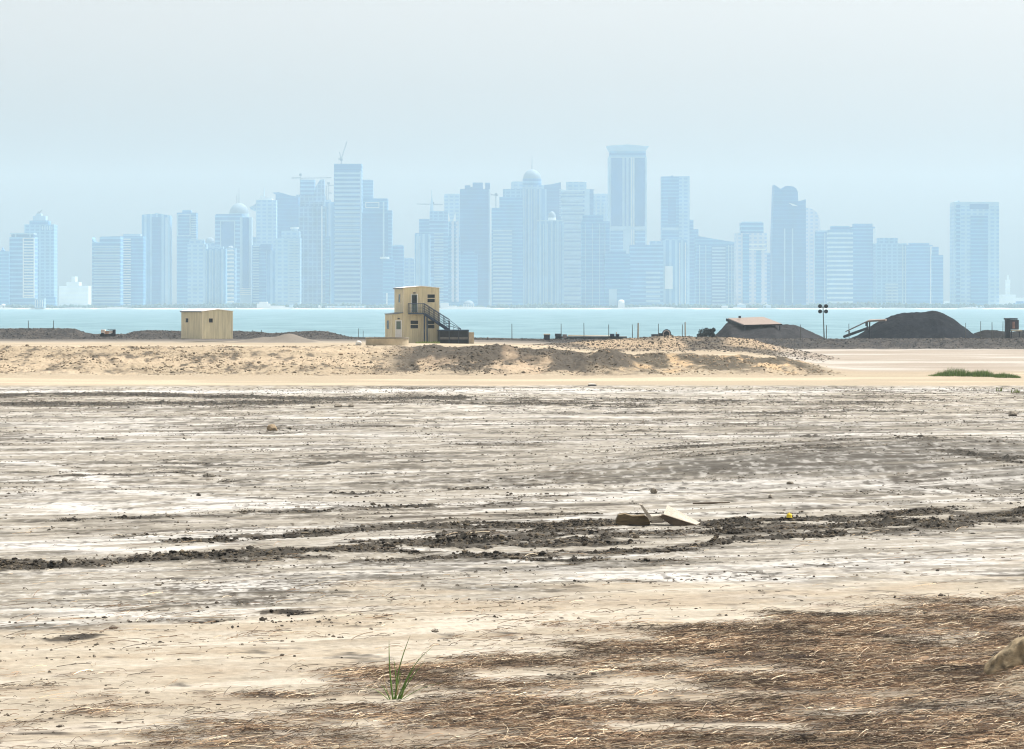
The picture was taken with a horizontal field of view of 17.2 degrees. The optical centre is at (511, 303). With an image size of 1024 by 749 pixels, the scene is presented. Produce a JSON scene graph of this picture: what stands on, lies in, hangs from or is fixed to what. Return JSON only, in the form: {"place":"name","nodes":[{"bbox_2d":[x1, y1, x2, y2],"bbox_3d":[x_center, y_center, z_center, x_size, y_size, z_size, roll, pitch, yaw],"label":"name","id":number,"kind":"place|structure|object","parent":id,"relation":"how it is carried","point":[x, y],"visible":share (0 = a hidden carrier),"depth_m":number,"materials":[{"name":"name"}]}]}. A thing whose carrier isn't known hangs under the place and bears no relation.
{"place":"outdoors","nodes":[
{"label":"outdoors","id":0,"kind":"place"},
{"bbox_2d":[9,233,37,304],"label":"skyscraper","id":1,"kind":"structure","parent":0,"point":[23,268],"depth_m":5100.00,"materials":[{"name":"blue glass"}]},
{"bbox_2d":[59,276,90,305],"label":"skyscraper","id":2,"kind":"structure","parent":0,"point":[74,291],"depth_m":6320.00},
{"bbox_2d":[92,236,122,305],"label":"skyscraper","id":3,"kind":"structure","parent":0,"point":[107,271],"depth_m":5120.00,"materials":[{"name":"glass"}]},
{"bbox_2d":[122,234,145,305],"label":"skyscraper","id":4,"kind":"structure","parent":0,"point":[134,269],"depth_m":5190.00,"materials":[{"name":"blue glass"}]},
{"bbox_2d":[142,213,171,304],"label":"skyscraper","id":5,"kind":"structure","parent":0,"point":[157,230],"depth_m":5300.00,"materials":[{"name":"blue glass"}]},
{"bbox_2d":[177,210,197,304],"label":"skyscraper","id":6,"kind":"structure","parent":0,"point":[187,225],"depth_m":5310.00,"materials":[{"name":"blue glass"}]},
{"bbox_2d":[187,239,207,304],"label":"skyscraper","id":7,"kind":"structure","parent":0,"point":[196,248],"depth_m":5180.00,"materials":[{"name":"glass"}]},
{"bbox_2d":[205,237,214,248],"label":"dome","id":8,"kind":"structure","parent":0,"point":[210,241],"depth_m":5422.14,"materials":[{"name":"stone"}]},
{"bbox_2d":[205,247,226,303],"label":"skyscraper","id":9,"kind":"structure","parent":0,"point":[215,274],"depth_m":5080.00,"materials":[{"name":"glass"}]},
{"bbox_2d":[215,214,243,307],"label":"skyscraper","id":10,"kind":"structure","parent":0,"point":[227,230],"depth_m":5360.00,"materials":[{"name":"blue glass"}]},
{"bbox_2d":[226,246,235,303],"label":"skyscraper","id":11,"kind":"structure","parent":0,"point":[231,274],"depth_m":5150.00,"materials":[{"name":"glass"}]},
{"bbox_2d":[229,203,248,216],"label":"dome","id":12,"kind":"structure","parent":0,"point":[238,208],"depth_m":5443.74,"materials":[{"name":"blue glass"}]},
{"bbox_2d":[240,217,252,303],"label":"skyscraper","id":13,"kind":"structure","parent":0,"point":[246,233],"depth_m":5228.00,"materials":[{"name":"blue glass"}]},
{"bbox_2d":[274,192,299,237],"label":"skyscraper","id":14,"kind":"structure","parent":0,"point":[288,212],"depth_m":5560.00,"materials":[{"name":"blue glass"}]},
{"bbox_2d":[275,227,300,307],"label":"skyscraper","id":15,"kind":"structure","parent":0,"point":[287,267],"depth_m":5140.00,"materials":[{"name":"glass"}]},
{"bbox_2d":[324,200,333,303],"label":"skyscraper","id":16,"kind":"structure","parent":0,"point":[329,204],"depth_m":5380.00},
{"bbox_2d":[363,180,372,197],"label":"skyscraper","id":17,"kind":"structure","parent":0,"point":[367,188],"depth_m":5630.00,"materials":[{"name":"blue glass"}]},
{"bbox_2d":[392,245,403,287],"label":"skyscraper","id":18,"kind":"structure","parent":0,"point":[398,254],"depth_m":5280.00,"materials":[{"name":"blue glass"}]},
{"bbox_2d":[404,258,414,286],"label":"skyscraper","id":19,"kind":"structure","parent":0,"point":[409,271],"depth_m":5400.00,"materials":[{"name":"glass"}]},
{"bbox_2d":[415,234,429,286],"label":"skyscraper","id":20,"kind":"structure","parent":0,"point":[422,259],"depth_m":5210.00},
{"bbox_2d":[444,194,459,235],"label":"skyscraper","id":21,"kind":"structure","parent":0,"point":[452,204],"depth_m":5640.00,"materials":[{"name":"glass"}]},
{"bbox_2d":[448,214,459,305],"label":"skyscraper","id":22,"kind":"structure","parent":0,"point":[453,267],"depth_m":5110.00,"materials":[{"name":"blue glass"}]},
{"bbox_2d":[460,250,476,305],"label":"skyscraper","id":23,"kind":"structure","parent":0,"point":[468,274],"depth_m":5180.00,"materials":[{"name":"blue glass"}]},
{"bbox_2d":[0,307,981,308],"bbox_3d":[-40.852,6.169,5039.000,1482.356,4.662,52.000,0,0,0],"label":"beach","id":24,"kind":"structure","parent":0,"point":[513,308],"depth_m":5017.24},
{"bbox_2d":[261,304,293,307],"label":"shore building","id":25,"kind":"structure","parent":24,"relation":"on","point":[290,305],"depth_m":5051.00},
{"bbox_2d":[440,303,456,307],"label":"shore building","id":26,"kind":"structure","parent":24,"relation":"on","point":[443,305],"depth_m":5054.00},
{"bbox_2d":[618,300,624,307],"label":"shore building","id":27,"kind":"structure","parent":24,"relation":"on","point":[621,303],"depth_m":5052.00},
{"bbox_2d":[492,189,522,305],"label":"skyscraper","id":28,"kind":"structure","parent":0,"point":[507,251],"depth_m":5350.00,"materials":[{"name":"blue glass"}]},
{"bbox_2d":[0,328,1023,748],"bbox_3d":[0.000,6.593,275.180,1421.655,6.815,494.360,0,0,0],"label":"ground","id":29,"kind":"structure","parent":0,"point":[848,470],"depth_m":98.00,"materials":[{"name":"sand"}]},
{"bbox_2d":[180,309,232,338],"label":"storage cabin","id":30,"kind":"object","parent":29,"relation":"on","point":[206,323],"visible":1,"depth_m":401.34,"materials":[{"name":"beige wood"}]},
{"bbox_2d":[267,424,277,430],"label":"rock","id":31,"kind":"object","parent":29,"relation":"on","point":[271,427],"visible":1,"depth_m":160.08,"materials":[{"name":"brown stone"}]},
{"bbox_2d":[365,337,408,345],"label":"low wall","id":32,"kind":"structure","parent":29,"relation":"on","point":[388,341],"depth_m":331.34,"materials":[{"name":"beige concrete"}]},
{"bbox_2d":[367,637,437,699],"bbox_3d":[-1.625,5.501,51.188,1.253,1.001,0.182,0,0,0],"label":"grass tuft","id":33,"kind":"object","parent":29,"relation":"on","point":[401,695],"visible":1,"depth_m":51.18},
{"bbox_2d":[385,286,449,342],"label":"site office","id":34,"kind":"structure","parent":29,"relation":"on","point":[414,317],"depth_m":384.34,"materials":[{"name":"beige concrete"}]},
{"bbox_2d":[395,320,401,336],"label":"door","id":35,"kind":"structure","parent":34,"relation":"in","point":[398,323],"depth_m":383.81,"materials":[{"name":"white paint"}]},
{"bbox_2d":[410,320,418,328],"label":"window","id":36,"kind":"structure","parent":34,"relation":"in","point":[414,324],"depth_m":384.28,"materials":[{"name":"black glass"}]},
{"bbox_2d":[411,294,417,311],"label":"door","id":37,"kind":"structure","parent":34,"relation":"in","point":[414,297],"depth_m":384.19,"materials":[{"name":"white paint"}]},
{"bbox_2d":[427,294,434,302],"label":"window","id":38,"kind":"structure","parent":34,"relation":"in","point":[430,297],"depth_m":384.66,"materials":[{"name":"black glass"}]},
{"bbox_2d":[428,320,434,328],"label":"window","id":39,"kind":"structure","parent":34,"relation":"in","point":[431,325],"depth_m":384.66,"materials":[{"name":"black glass"}]},
{"bbox_2d":[0,344,845,375],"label":"bank rubble","id":40,"kind":"object","parent":29,"relation":"on","point":[99,361],"visible":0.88,"depth_m":290.01,"materials":[{"name":"soil"}]},
{"bbox_2d":[437,321,473,343],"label":"loading platform","id":41,"kind":"structure","parent":29,"relation":"on","point":[458,336],"depth_m":382.99,"materials":[{"name":"grey metal"}]},
{"bbox_2d":[0,386,1023,734],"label":"soil crumbs","id":42,"kind":"object","parent":29,"relation":"on","point":[10,394],"visible":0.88,"depth_m":133.86,"materials":[{"name":"soil"}]},
{"bbox_2d":[0,459,1023,640],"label":"mud clods","id":43,"kind":"object","parent":29,"relation":"on","point":[729,525],"visible":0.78,"depth_m":87.50,"materials":[{"name":"soil"}]},
{"bbox_2d":[0,328,1023,361],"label":"gravel rubble","id":44,"kind":"object","parent":29,"relation":"on","point":[550,340],"visible":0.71,"depth_m":435.95,"materials":[{"name":"soil"}]},
{"bbox_2d":[100,329,116,336],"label":"scrap cab","id":45,"kind":"object","parent":44,"relation":"on","point":[106,333],"visible":1,"depth_m":438.50,"materials":[{"name":"metal"}]},
{"bbox_2d":[0,521,1023,724],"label":"scattered twigs","id":46,"kind":"object","parent":29,"relation":"on","point":[379,617],"visible":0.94,"depth_m":64.65,"materials":[{"name":"wood"}]},
{"bbox_2d":[543,334,549,339],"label":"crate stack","id":47,"kind":"object","parent":29,"relation":"on","point":[546,336],"visible":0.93,"depth_m":439.60,"materials":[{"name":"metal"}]},
{"bbox_2d":[555,332,626,339],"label":"pipeline","id":48,"kind":"object","parent":29,"relation":"on","point":[584,337],"visible":0.77,"depth_m":443.17,"materials":[{"name":"metal"}]},
{"bbox_2d":[615,513,649,524],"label":"broken board","id":49,"kind":"object","parent":29,"relation":"on","point":[627,519],"visible":1,"depth_m":91.61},
{"bbox_2d":[640,504,652,520],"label":"broken board","id":50,"kind":"object","parent":29,"relation":"on","point":[649,516],"visible":1,"depth_m":91.36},
{"bbox_2d":[651,514,663,522],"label":"broken board","id":51,"kind":"object","parent":29,"relation":"on","point":[657,518],"visible":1,"depth_m":91.61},
{"bbox_2d":[651,329,671,336],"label":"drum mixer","id":52,"kind":"object","parent":29,"relation":"on","point":[666,332],"visible":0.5,"depth_m":445.38,"materials":[{"name":"metal"}]},
{"bbox_2d":[659,514,695,525],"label":"broken board","id":53,"kind":"object","parent":29,"relation":"on","point":[673,521],"visible":1,"depth_m":91.52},
{"bbox_2d":[664,505,699,524],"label":"broken board","id":54,"kind":"object","parent":53,"relation":"on","point":[672,512],"visible":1,"depth_m":92.07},
{"bbox_2d":[697,327,715,336],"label":"shrub","id":55,"kind":"object","parent":29,"relation":"on","point":[705,332],"visible":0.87,"depth_m":446.81,"materials":[{"name":"green plant"}]},
{"bbox_2d":[693,502,729,503],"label":"stick","id":56,"kind":"object","parent":29,"relation":"on","point":[710,502],"visible":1,"depth_m":100.80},
{"bbox_2d":[714,322,823,338],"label":"spoil heap","id":57,"kind":"object","parent":29,"relation":"on","point":[728,329],"visible":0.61,"depth_m":451.75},
{"bbox_2d":[726,316,781,329],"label":"canopy","id":58,"kind":"object","parent":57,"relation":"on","point":[752,321],"visible":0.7,"depth_m":454.75,"materials":[{"name":"metal"}]},
{"bbox_2d":[818,304,827,338],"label":"floodlight mast","id":59,"kind":"object","parent":29,"relation":"on","point":[825,310],"visible":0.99,"depth_m":442.75,"materials":[{"name":"metal"}]},
{"bbox_2d":[843,319,886,338],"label":"conveyor roof","id":60,"kind":"structure","parent":29,"relation":"on","point":[863,329],"depth_m":453.50,"materials":[{"name":"metal"}]},
{"bbox_2d":[852,311,979,338],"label":"spoil heap","id":61,"kind":"object","parent":29,"relation":"on","point":[929,324],"visible":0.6,"depth_m":462.89,"materials":[{"name":"gravel"}]},
{"bbox_2d":[928,367,1020,377],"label":"reeds","id":62,"kind":"object","parent":29,"relation":"on","point":[976,373],"visible":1,"depth_m":274.69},
{"bbox_2d":[974,330,1023,337],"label":"spoil heap","id":63,"kind":"object","parent":29,"relation":"on","point":[992,334],"visible":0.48,"depth_m":471.72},
{"bbox_2d":[983,637,1023,676],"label":"boulder","id":64,"kind":"object","parent":29,"relation":"on","point":[1011,654],"visible":0.77,"depth_m":53.09,"materials":[{"name":"stone"}]},
{"bbox_2d":[1004,318,1021,337],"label":"control cabin","id":65,"kind":"object","parent":29,"relation":"on","point":[1011,324],"visible":0.81,"depth_m":446.24,"materials":[{"name":"metal"}]},
{"bbox_2d":[1008,411,1017,415],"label":"rock","id":66,"kind":"object","parent":29,"relation":"on","point":[1013,413],"visible":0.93,"depth_m":180.27,"materials":[{"name":"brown stone"}]},
{"bbox_2d":[0,587,1023,748],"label":"dry grass","id":67,"kind":"structure","parent":0,"point":[861,623],"depth_m":51.66,"materials":[{"name":"plant"}]},
{"bbox_2d":[0,309,1023,338],"bbox_3d":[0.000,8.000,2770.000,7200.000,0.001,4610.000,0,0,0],"label":"sea","id":68,"kind":"structure","parent":0,"point":[514,323],"depth_m":1748.42,"materials":[{"name":"liquid"}]},
{"bbox_2d":[0,0,1023,306],"label":"sky","id":69,"kind":"structure","parent":0,"point":[886,115],"materials":[{"name":"blue"}]},
{"bbox_2d":[511,181,522,188],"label":"skyscraper","id":70,"kind":"structure","parent":0,"point":[516,184],"depth_m":5620.00,"materials":[{"name":"glass"}]},
{"bbox_2d":[16,308,1023,308],"bbox_3d":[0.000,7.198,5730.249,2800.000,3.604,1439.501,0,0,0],"label":"shore","id":71,"kind":"structure","parent":0,"point":[508,308],"depth_m":5042.49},
{"bbox_2d":[0,247,8,304],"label":"skyscraper","id":72,"kind":"structure","parent":71,"relation":"on","point":[4,276],"depth_m":5260.00,"materials":[{"name":"blue glass"}]},
{"bbox_2d":[24,210,56,305],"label":"skyscraper","id":73,"kind":"structure","parent":71,"relation":"on","point":[43,227],"depth_m":5330.00,"materials":[{"name":"blue glass"}]},
{"bbox_2d":[35,298,45,307],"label":"office block","id":74,"kind":"structure","parent":71,"relation":"on","point":[40,302],"depth_m":5040.00,"materials":[{"name":"stone"}]},
{"bbox_2d":[252,244,274,303],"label":"skyscraper","id":75,"kind":"structure","parent":71,"relation":"on","point":[263,272],"depth_m":5200.00,"materials":[{"name":"blue glass"}]},
{"bbox_2d":[250,192,276,249],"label":"skyscraper","id":76,"kind":"structure","parent":71,"relation":"on","point":[264,208],"depth_m":5500.00,"materials":[{"name":"glass"}]},
{"bbox_2d":[257,302,284,307],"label":"shore building","id":77,"kind":"structure","parent":71,"relation":"on","point":[262,304],"depth_m":5056.00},
{"bbox_2d":[296,179,326,205],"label":"skyscraper","id":78,"kind":"structure","parent":71,"relation":"on","point":[310,191],"depth_m":5614.00,"materials":[{"name":"glass"}]},
{"bbox_2d":[291,174,329,179],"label":"tower crane","id":79,"kind":"object","parent":78,"relation":"on","point":[307,178],"visible":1,"depth_m":5624.77,"materials":[{"name":"metal"}]},
{"bbox_2d":[299,202,329,304],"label":"skyscraper","id":80,"kind":"structure","parent":71,"relation":"on","point":[315,263],"depth_m":5260.00,"materials":[{"name":"blue glass"}]},
{"bbox_2d":[325,306,365,307],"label":"shore building","id":81,"kind":"structure","parent":71,"relation":"on","point":[345,307],"depth_m":5058.00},
{"bbox_2d":[334,164,362,304],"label":"skyscraper","id":82,"kind":"structure","parent":71,"relation":"on","point":[348,195],"depth_m":5268.80,"materials":[{"name":"blue glass"}]},
{"bbox_2d":[362,198,391,304],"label":"skyscraper","id":83,"kind":"structure","parent":71,"relation":"on","point":[376,229],"depth_m":5200.00,"materials":[{"name":"blue glass"}]},
{"bbox_2d":[380,257,393,304],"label":"skyscraper","id":84,"kind":"structure","parent":71,"relation":"on","point":[388,282],"depth_m":5120.00,"materials":[{"name":"blue glass"}]},
{"bbox_2d":[415,195,447,304],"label":"skyscraper","id":85,"kind":"structure","parent":71,"relation":"on","point":[435,226],"depth_m":5330.00,"materials":[{"name":"blue glass"}]},
{"bbox_2d":[463,300,473,306],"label":"shore building","id":86,"kind":"structure","parent":71,"relation":"on","point":[468,303],"depth_m":5060.00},
{"bbox_2d":[460,183,489,306],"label":"skyscraper","id":87,"kind":"structure","parent":71,"relation":"on","point":[475,217],"depth_m":5420.00,"materials":[{"name":"blue glass"}]},
{"bbox_2d":[3,301,1023,307],"bbox_3d":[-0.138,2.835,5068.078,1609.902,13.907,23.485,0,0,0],"label":"trees","id":88,"kind":"object","parent":71,"relation":"on","point":[868,304],"visible":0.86,"depth_m":5061.26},
{"bbox_2d":[561,182,589,304],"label":"skyscraper","id":89,"kind":"structure","parent":71,"relation":"on","point":[575,201],"depth_m":5290.00,"materials":[{"name":"glass"}]},
{"bbox_2d":[604,250,629,305],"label":"skyscraper","id":90,"kind":"structure","parent":71,"relation":"on","point":[616,276],"depth_m":5080.00,"materials":[{"name":"blue glass"}]},
{"bbox_2d":[661,176,697,304],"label":"skyscraper","id":91,"kind":"structure","parent":71,"relation":"on","point":[676,222],"depth_m":5480.00,"materials":[{"name":"blue glass"}]},
{"bbox_2d":[907,243,932,303],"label":"skyscraper","id":92,"kind":"structure","parent":71,"relation":"on","point":[918,273],"depth_m":5330.00,"materials":[{"name":"blue glass"}]},
{"bbox_2d":[522,169,546,305],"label":"skyscraper","id":93,"kind":"structure","parent":0,"point":[534,193],"depth_m":5460.00,"materials":[{"name":"glass"}]},
{"bbox_2d":[537,211,563,307],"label":"skyscraper","id":94,"kind":"structure","parent":0,"point":[550,259],"depth_m":5200.00,"materials":[{"name":"glass"}]},
{"bbox_2d":[544,182,561,219],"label":"skyscraper","id":95,"kind":"structure","parent":0,"point":[554,197],"depth_m":5580.00,"materials":[{"name":"blue glass"}]},
{"bbox_2d":[590,189,593,214],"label":"skyscraper","id":96,"kind":"structure","parent":0,"point":[591,201],"depth_m":5500.00,"materials":[{"name":"blue glass"}]},
{"bbox_2d":[581,215,609,305],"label":"skyscraper","id":97,"kind":"structure","parent":0,"point":[595,238],"depth_m":5150.00,"materials":[{"name":"blue glass"}]},
{"bbox_2d":[594,194,607,220],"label":"skyscraper","id":98,"kind":"structure","parent":0,"point":[600,204],"depth_m":5650.00,"materials":[{"name":"glass"}]},
{"bbox_2d":[606,144,648,253],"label":"skyscraper","id":99,"kind":"structure","parent":0,"point":[627,191],"depth_m":5398.60,"materials":[{"name":"blue glass"}]},
{"bbox_2d":[629,241,662,304],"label":"skyscraper","id":100,"kind":"structure","parent":0,"point":[646,274],"depth_m":5200.00,"materials":[{"name":"glass"}]},
{"bbox_2d":[662,239,686,304],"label":"skyscraper","id":101,"kind":"structure","parent":0,"point":[675,271],"depth_m":5220.00,"materials":[{"name":"glass"}]},
{"bbox_2d":[695,236,733,304],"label":"skyscraper","id":102,"kind":"structure","parent":0,"point":[714,271],"depth_m":5330.00,"materials":[{"name":"blue glass"}]},
{"bbox_2d":[734,222,766,304],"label":"skyscraper","id":103,"kind":"structure","parent":0,"point":[750,263],"depth_m":5180.00,"materials":[{"name":"glass"}]},
{"bbox_2d":[767,253,769,303],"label":"skyscraper","id":104,"kind":"structure","parent":0,"point":[768,278],"depth_m":5420.00,"materials":[{"name":"blue glass"}]},
{"bbox_2d":[770,185,805,305],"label":"skyscraper","id":105,"kind":"structure","parent":0,"point":[788,252],"depth_m":5340.00,"materials":[{"name":"blue glass"}]},
{"bbox_2d":[806,208,819,303],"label":"skyscraper","id":106,"kind":"structure","parent":0,"point":[812,222],"depth_m":5520.00,"materials":[{"name":"glass"}]},
{"bbox_2d":[815,230,826,303],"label":"skyscraper","id":107,"kind":"structure","parent":0,"point":[820,266],"depth_m":5260.00,"materials":[{"name":"blue glass"}]},
{"bbox_2d":[827,226,852,303],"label":"skyscraper","id":108,"kind":"structure","parent":0,"point":[840,264],"depth_m":5170.00,"materials":[{"name":"blue glass"}]},
{"bbox_2d":[850,224,874,307],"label":"skyscraper","id":109,"kind":"structure","parent":0,"point":[863,238],"depth_m":5310.00,"materials":[{"name":"blue glass"}]},
{"bbox_2d":[873,238,906,307],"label":"skyscraper","id":110,"kind":"structure","parent":0,"point":[890,270],"depth_m":5200.00,"materials":[{"name":"glass"}]},
{"bbox_2d":[931,247,942,304],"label":"skyscraper","id":111,"kind":"structure","parent":0,"point":[936,277],"depth_m":5250.00,"materials":[{"name":"blue glass"}]},
{"bbox_2d":[950,200,998,304],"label":"skyscraper","id":112,"kind":"structure","parent":0,"point":[974,252],"depth_m":5150.00,"materials":[{"name":"glass"}]},
{"bbox_2d":[1005,275,1009,294],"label":"skyscraper","id":113,"kind":"structure","parent":0,"point":[1007,286],"depth_m":6340.00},
{"bbox_2d":[999,295,1023,304],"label":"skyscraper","id":114,"kind":"structure","parent":0,"point":[1006,299],"depth_m":6260.00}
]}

